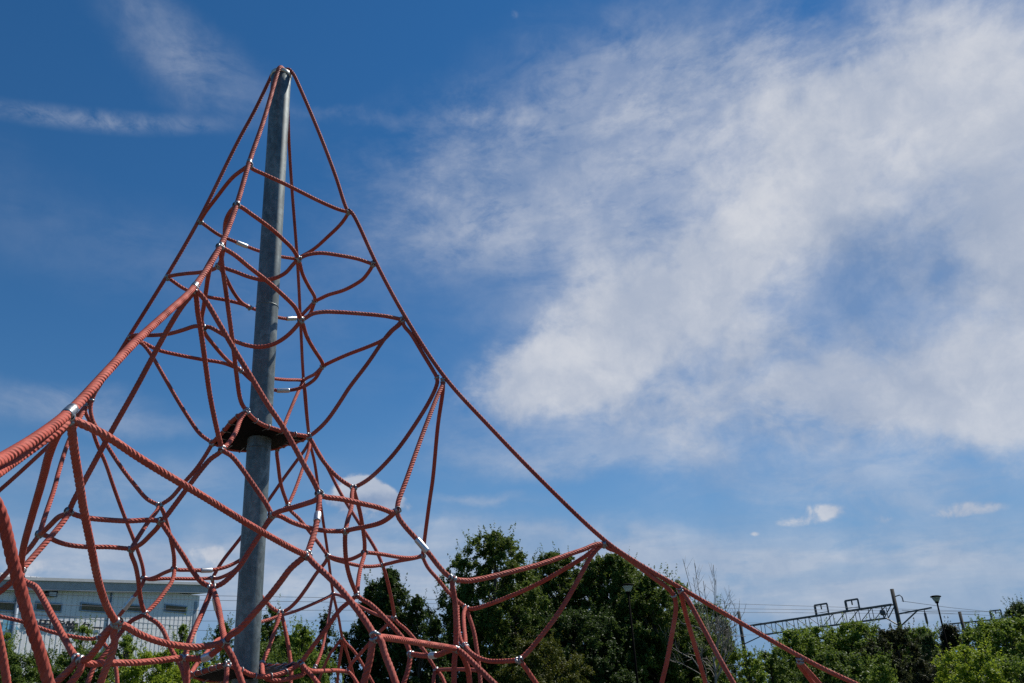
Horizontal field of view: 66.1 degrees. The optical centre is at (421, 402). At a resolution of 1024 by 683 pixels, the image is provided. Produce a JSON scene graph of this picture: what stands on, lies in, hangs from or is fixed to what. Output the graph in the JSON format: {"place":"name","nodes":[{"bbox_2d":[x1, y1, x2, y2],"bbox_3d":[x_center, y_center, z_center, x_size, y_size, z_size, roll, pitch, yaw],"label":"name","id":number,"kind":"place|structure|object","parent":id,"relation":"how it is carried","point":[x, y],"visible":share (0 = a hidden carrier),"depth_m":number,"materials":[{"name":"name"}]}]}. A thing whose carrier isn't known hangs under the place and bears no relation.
{"place":"outdoors","nodes":[
{"label":"outdoors","id":0,"kind":"place"},
{"bbox_2d":[0,0,1023,682],"label":"sky","id":1,"kind":"structure","parent":0,"point":[741,282],"materials":[{"name":"blue"}]},
{"bbox_2d":[616,564,658,596],"bbox_3d":[10.261,11.146,37.169,4.460,7.541,4.215,11,-23,-29],"label":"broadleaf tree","id":2,"kind":"object","parent":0,"point":[640,574],"depth_m":37.23,"materials":[{"name":"green plant"}]},
{"bbox_2d":[917,625,951,682],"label":"evergreen tree","id":3,"kind":"object","parent":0,"point":[928,642],"visible":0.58,"depth_m":33.70,"materials":[{"name":"green plant"}]},
{"label":"ground","id":4,"kind":"structure","parent":0,"visible":0},
{"bbox_2d":[3,623,25,664],"bbox_3d":[-13.219,8.826,24.453,1.270,3.702,1.274,8,-22,-23],"label":"young tree","id":5,"kind":"object","parent":4,"relation":"on","point":[6,636],"visible":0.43,"depth_m":24.89,"materials":[{"name":"green plant"}]},
{"bbox_2d":[0,635,54,682],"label":"shrub","id":6,"kind":"object","parent":4,"relation":"on","point":[15,668],"visible":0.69,"depth_m":22.48,"materials":[{"name":"green plant"}]},
{"bbox_2d":[23,632,59,682],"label":"young tree","id":7,"kind":"object","parent":4,"relation":"on","point":[50,654],"visible":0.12,"depth_m":25.02,"materials":[{"name":"green plant"}]},
{"bbox_2d":[58,615,97,681],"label":"young tree","id":8,"kind":"object","parent":4,"relation":"on","point":[83,628],"visible":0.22,"depth_m":25.86,"materials":[{"name":"green plant"}]},
{"bbox_2d":[30,639,127,682],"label":"shrub","id":9,"kind":"object","parent":4,"relation":"on","point":[63,661],"visible":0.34,"depth_m":22.61,"materials":[{"name":"green plant"}]},
{"bbox_2d":[0,572,207,682],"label":"warehouse","id":10,"kind":"structure","parent":4,"relation":"on","point":[63,609],"depth_m":55.88,"materials":[{"name":"grey metal"}]},
{"bbox_2d":[0,601,14,611],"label":"window","id":11,"kind":"structure","parent":10,"relation":"in","point":[8,607],"depth_m":50.48,"materials":[{"name":"black glass"}]},
{"bbox_2d":[34,601,62,612],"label":"window","id":12,"kind":"structure","parent":10,"relation":"in","point":[38,606],"depth_m":53.08,"materials":[{"name":"black glass"}]},
{"bbox_2d":[79,602,105,612],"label":"window","id":13,"kind":"structure","parent":10,"relation":"in","point":[88,607],"depth_m":55.60,"materials":[{"name":"black glass"}]},
{"bbox_2d":[6,614,194,620],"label":"overhead wire","id":14,"kind":"object","parent":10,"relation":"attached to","point":[95,617],"visible":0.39,"depth_m":52.35,"materials":[{"name":"black metal"}]},
{"bbox_2d":[127,604,141,612],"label":"window","id":15,"kind":"structure","parent":10,"relation":"in","point":[136,608],"depth_m":58.67,"materials":[{"name":"black glass"}]},
{"bbox_2d":[10,624,296,631],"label":"overhead wire","id":16,"kind":"object","parent":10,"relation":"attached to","point":[137,628],"visible":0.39,"depth_m":54.70,"materials":[{"name":"black metal"}]},
{"bbox_2d":[164,604,186,613],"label":"window","id":17,"kind":"structure","parent":10,"relation":"in","point":[167,607],"depth_m":61.82,"materials":[{"name":"black glass"}]},
{"bbox_2d":[0,602,922,613],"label":"overhead wire","id":18,"kind":"object","parent":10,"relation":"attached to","point":[291,610],"visible":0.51,"depth_m":58.79,"materials":[{"name":"black metal"}]},
{"bbox_2d":[4,592,946,611],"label":"overhead wire","id":19,"kind":"object","parent":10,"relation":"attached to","point":[435,603],"visible":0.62,"depth_m":60.84,"materials":[{"name":"black metal"}]},
{"bbox_2d":[9,588,985,611],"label":"overhead wire","id":20,"kind":"object","parent":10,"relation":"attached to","point":[448,599],"visible":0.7,"depth_m":62.07,"materials":[{"name":"black metal"}]},
{"bbox_2d":[103,629,152,682],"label":"young tree","id":21,"kind":"object","parent":4,"relation":"on","point":[126,641],"visible":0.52,"depth_m":24.80,"materials":[{"name":"green plant"}]},
{"bbox_2d":[105,637,212,682],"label":"shrub","id":22,"kind":"object","parent":4,"relation":"on","point":[136,673],"visible":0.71,"depth_m":22.48,"materials":[{"name":"green plant"}]},
{"bbox_2d":[166,607,191,669],"bbox_3d":[-7.891,8.809,25.345,1.249,4.215,1.335,-1,-20,0],"label":"young tree","id":23,"kind":"object","parent":4,"relation":"on","point":[182,629],"visible":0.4,"depth_m":25.84,"materials":[{"name":"green plant"}]},
{"bbox_2d":[155,627,228,682],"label":"shrub","id":24,"kind":"object","parent":4,"relation":"on","point":[213,660],"visible":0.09,"depth_m":25.79,"materials":[{"name":"green plant"}]},
{"bbox_2d":[197,612,233,682],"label":"young tree","id":25,"kind":"object","parent":4,"relation":"on","point":[222,653],"visible":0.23,"depth_m":28.64,"materials":[{"name":"green plant"}]},
{"bbox_2d":[215,635,310,682],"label":"shrub","id":26,"kind":"object","parent":4,"relation":"on","point":[263,646],"visible":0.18,"depth_m":24.72,"materials":[{"name":"green plant"}]},
{"bbox_2d":[260,595,285,682],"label":"young tree","id":27,"kind":"object","parent":4,"relation":"on","point":[266,629],"visible":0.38,"depth_m":30.56,"materials":[{"name":"green plant"}]},
{"bbox_2d":[258,623,333,682],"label":"young tree","id":28,"kind":"object","parent":4,"relation":"on","point":[280,639],"depth_m":32.30,"materials":[{"name":"green plant"}]},
{"bbox_2d":[272,613,328,682],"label":"young tree","id":29,"kind":"object","parent":4,"relation":"on","point":[299,637],"visible":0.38,"depth_m":27.56,"materials":[{"name":"green plant"}]},
{"bbox_2d":[287,638,344,682],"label":"shrub","id":30,"kind":"object","parent":4,"relation":"on","point":[311,659],"visible":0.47,"depth_m":24.68,"materials":[{"name":"green plant"}]},
{"bbox_2d":[313,606,341,681],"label":"evergreen tree","id":31,"kind":"object","parent":4,"relation":"on","point":[322,622],"visible":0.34,"depth_m":29.68,"materials":[{"name":"green plant"}]},
{"bbox_2d":[324,621,362,682],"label":"evergreen tree","id":32,"kind":"object","parent":4,"relation":"on","point":[344,659],"visible":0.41,"depth_m":28.56,"materials":[{"name":"green plant"}]},
{"bbox_2d":[345,568,402,682],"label":"evergreen tree","id":33,"kind":"object","parent":4,"relation":"on","point":[357,644],"visible":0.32,"depth_m":28.68,"materials":[{"name":"green plant"}]},
{"bbox_2d":[350,565,435,682],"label":"evergreen tree","id":34,"kind":"object","parent":4,"relation":"on","point":[383,605],"visible":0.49,"depth_m":28.01,"materials":[{"name":"green plant"}]},
{"bbox_2d":[388,585,435,682],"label":"evergreen tree","id":35,"kind":"object","parent":4,"relation":"on","point":[414,618],"visible":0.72,"depth_m":27.38,"materials":[{"name":"green plant"}]},
{"bbox_2d":[419,611,451,682],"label":"evergreen tree","id":36,"kind":"object","parent":4,"relation":"on","point":[434,630],"visible":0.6,"depth_m":27.61,"materials":[{"name":"green plant"}]},
{"bbox_2d":[425,587,488,682],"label":"broadleaf tree","id":37,"kind":"object","parent":4,"relation":"on","point":[461,674],"visible":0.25,"depth_m":31.73,"materials":[{"name":"green plant"}]},
{"bbox_2d":[424,523,550,682],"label":"broadleaf tree","id":38,"kind":"object","parent":4,"relation":"on","point":[491,625],"visible":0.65,"depth_m":32.23,"materials":[{"name":"green plant"}]},
{"bbox_2d":[485,557,560,681],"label":"broadleaf tree","id":39,"kind":"object","parent":4,"relation":"on","point":[520,588],"visible":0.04,"depth_m":36.61,"materials":[{"name":"green plant"}]},
{"bbox_2d":[484,627,594,682],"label":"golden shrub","id":40,"kind":"object","parent":4,"relation":"on","point":[535,660],"visible":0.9,"depth_m":24.56,"materials":[{"name":"green plant"}]},
{"bbox_2d":[510,542,608,644],"bbox_3d":[6.578,10.582,36.110,5.351,7.950,5.058,-1,-20,0],"label":"broadleaf tree","id":41,"kind":"object","parent":4,"relation":"on","point":[558,583],"visible":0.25,"depth_m":35.69,"materials":[{"name":"green plant"}]},
{"bbox_2d":[501,600,652,682],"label":"broadleaf tree","id":42,"kind":"object","parent":4,"relation":"on","point":[573,634],"visible":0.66,"depth_m":29.65,"materials":[{"name":"green plant"}]},
{"bbox_2d":[557,546,659,682],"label":"broadleaf tree","id":43,"kind":"object","parent":4,"relation":"on","point":[598,577],"visible":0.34,"depth_m":33.78,"materials":[{"name":"green plant"}]},
{"bbox_2d":[621,583,638,682],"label":"park lamp","id":44,"kind":"object","parent":4,"relation":"on","point":[627,587],"visible":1,"depth_m":27.03,"materials":[{"name":"grey metal"}]},
{"bbox_2d":[601,562,721,682],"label":"broadleaf tree","id":45,"kind":"object","parent":4,"relation":"on","point":[643,601],"visible":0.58,"depth_m":31.22,"materials":[{"name":"green plant"}]},
{"bbox_2d":[655,584,729,679],"bbox_3d":[11.455,11.246,35.396,4.071,6.075,4.527,-1,-20,0],"label":"broadleaf tree","id":46,"kind":"object","parent":4,"relation":"on","point":[695,605],"visible":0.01,"depth_m":35.00,"materials":[{"name":"green plant"}]},
{"bbox_2d":[651,601,740,682],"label":"broadleaf tree","id":47,"kind":"object","parent":4,"relation":"on","point":[708,649],"visible":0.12,"depth_m":32.84,"materials":[{"name":"green plant"}]},
{"bbox_2d":[664,560,746,682],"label":"bare tree","id":48,"kind":"object","parent":4,"relation":"on","point":[719,640],"visible":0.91,"depth_m":29.72,"materials":[{"name":"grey plant"}]},
{"bbox_2d":[695,594,745,682],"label":"evergreen tree","id":49,"kind":"object","parent":4,"relation":"on","point":[709,610],"visible":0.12,"depth_m":35.26,"materials":[{"name":"green plant"}]},
{"bbox_2d":[717,641,775,682],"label":"shrub","id":50,"kind":"object","parent":4,"relation":"on","point":[748,673],"visible":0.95,"depth_m":29.77,"materials":[{"name":"green plant"}]},
{"bbox_2d":[746,641,797,682],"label":"leafy tree","id":51,"kind":"object","parent":4,"relation":"on","point":[771,669],"visible":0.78,"depth_m":35.48,"materials":[{"name":"green plant"}]},
{"bbox_2d":[768,620,843,682],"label":"leafy tree","id":52,"kind":"object","parent":4,"relation":"on","point":[809,651],"visible":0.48,"depth_m":39.16,"materials":[{"name":"green plant"}]},
{"bbox_2d":[788,617,855,681],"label":"leafy tree","id":53,"kind":"object","parent":4,"relation":"on","point":[815,630],"visible":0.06,"depth_m":41.58,"materials":[{"name":"green plant"}]},
{"bbox_2d":[737,589,931,660],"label":"railway gantry","id":54,"kind":"object","parent":4,"relation":"on","point":[882,612],"visible":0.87,"depth_m":78.00,"materials":[{"name":"metal"}]},
{"bbox_2d":[796,643,883,682],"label":"shrub","id":55,"kind":"object","parent":4,"relation":"on","point":[836,659],"visible":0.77,"depth_m":29.48,"materials":[{"name":"green plant"}]},
{"bbox_2d":[820,612,915,682],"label":"leafy tree","id":56,"kind":"object","parent":4,"relation":"on","point":[855,633],"visible":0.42,"depth_m":39.16,"materials":[{"name":"green plant"}]},
{"bbox_2d":[863,640,898,682],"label":"shrub","id":57,"kind":"object","parent":4,"relation":"on","point":[883,668],"visible":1,"depth_m":24.76,"materials":[{"name":"green plant"}]},
{"bbox_2d":[859,617,934,682],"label":"leafy tree","id":58,"kind":"object","parent":4,"relation":"on","point":[896,637],"visible":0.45,"depth_m":35.43,"materials":[{"name":"dark purple plant leaves"},{"name":"grey brown bark"}]},
{"bbox_2d":[894,621,944,679],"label":"leafy tree","id":59,"kind":"object","parent":4,"relation":"on","point":[923,629],"visible":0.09,"depth_m":41.47,"materials":[{"name":"green plant"}]},
{"bbox_2d":[892,643,952,682],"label":"shrub","id":60,"kind":"object","parent":4,"relation":"on","point":[924,672],"visible":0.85,"depth_m":25.75,"materials":[{"name":"green plant"}]},
{"bbox_2d":[930,595,953,675],"bbox_3d":[23.417,11.224,34.597,0.444,5.226,0.441,-1,-20,0],"label":"park lamp","id":61,"kind":"object","parent":4,"relation":"on","point":[936,598],"visible":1,"depth_m":35.18,"materials":[{"name":"grey metal"}]},
{"bbox_2d":[932,616,983,677],"bbox_3d":[24.511,11.975,35.584,3.473,4.516,3.792,-1,-20,0],"label":"bronze tree","id":62,"kind":"object","parent":4,"relation":"on","point":[952,634],"visible":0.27,"depth_m":36.17,"materials":[{"name":"brown plant"}]},
{"bbox_2d":[928,631,1010,682],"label":"shrub","id":63,"kind":"object","parent":4,"relation":"on","point":[967,672],"visible":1,"depth_m":23.56,"materials":[{"name":"green plant"}]},
{"bbox_2d":[948,609,1002,631],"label":"railway gantry","id":64,"kind":"object","parent":4,"relation":"on","point":[961,622],"visible":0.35,"depth_m":109.19,"materials":[{"name":"metal"}]},
{"bbox_2d":[904,601,1006,613],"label":"overhead wire","id":65,"kind":"object","parent":64,"relation":"attached to","point":[950,607],"visible":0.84,"depth_m":84.67,"materials":[{"name":"black metal"}]},
{"bbox_2d":[902,610,1010,616],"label":"overhead wire","id":66,"kind":"object","parent":64,"relation":"attached to","point":[948,613],"visible":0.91,"depth_m":83.06,"materials":[{"name":"black metal"}]},
{"bbox_2d":[953,609,1023,682],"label":"leafy tree","id":67,"kind":"object","parent":4,"relation":"on","point":[1009,628],"visible":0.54,"depth_m":32.41,"materials":[{"name":"green plant"}]},
{"bbox_2d":[979,650,1023,682],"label":"shrub","id":68,"kind":"object","parent":4,"relation":"on","point":[1007,669],"visible":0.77,"depth_m":23.87,"materials":[{"name":"green plant"}]},
{"bbox_2d":[999,592,1023,652],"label":"pine tree","id":69,"kind":"object","parent":4,"relation":"on","point":[1017,607],"visible":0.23,"depth_m":45.75,"materials":[{"name":"plant"}]},
{"bbox_2d":[1011,606,1023,664],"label":"leafy tree","id":70,"kind":"object","parent":4,"relation":"on","point":[1022,617],"visible":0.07,"depth_m":36.79,"materials":[{"name":"green plant"}]},
{"label":"play area surface","id":71,"kind":"structure","parent":0,"visible":0},
{"bbox_2d":[0,65,857,682],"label":"rope climbing pyramid","id":72,"kind":"object","parent":71,"relation":"on","point":[254,435],"visible":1,"depth_m":3.94,"materials":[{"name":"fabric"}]}
]}

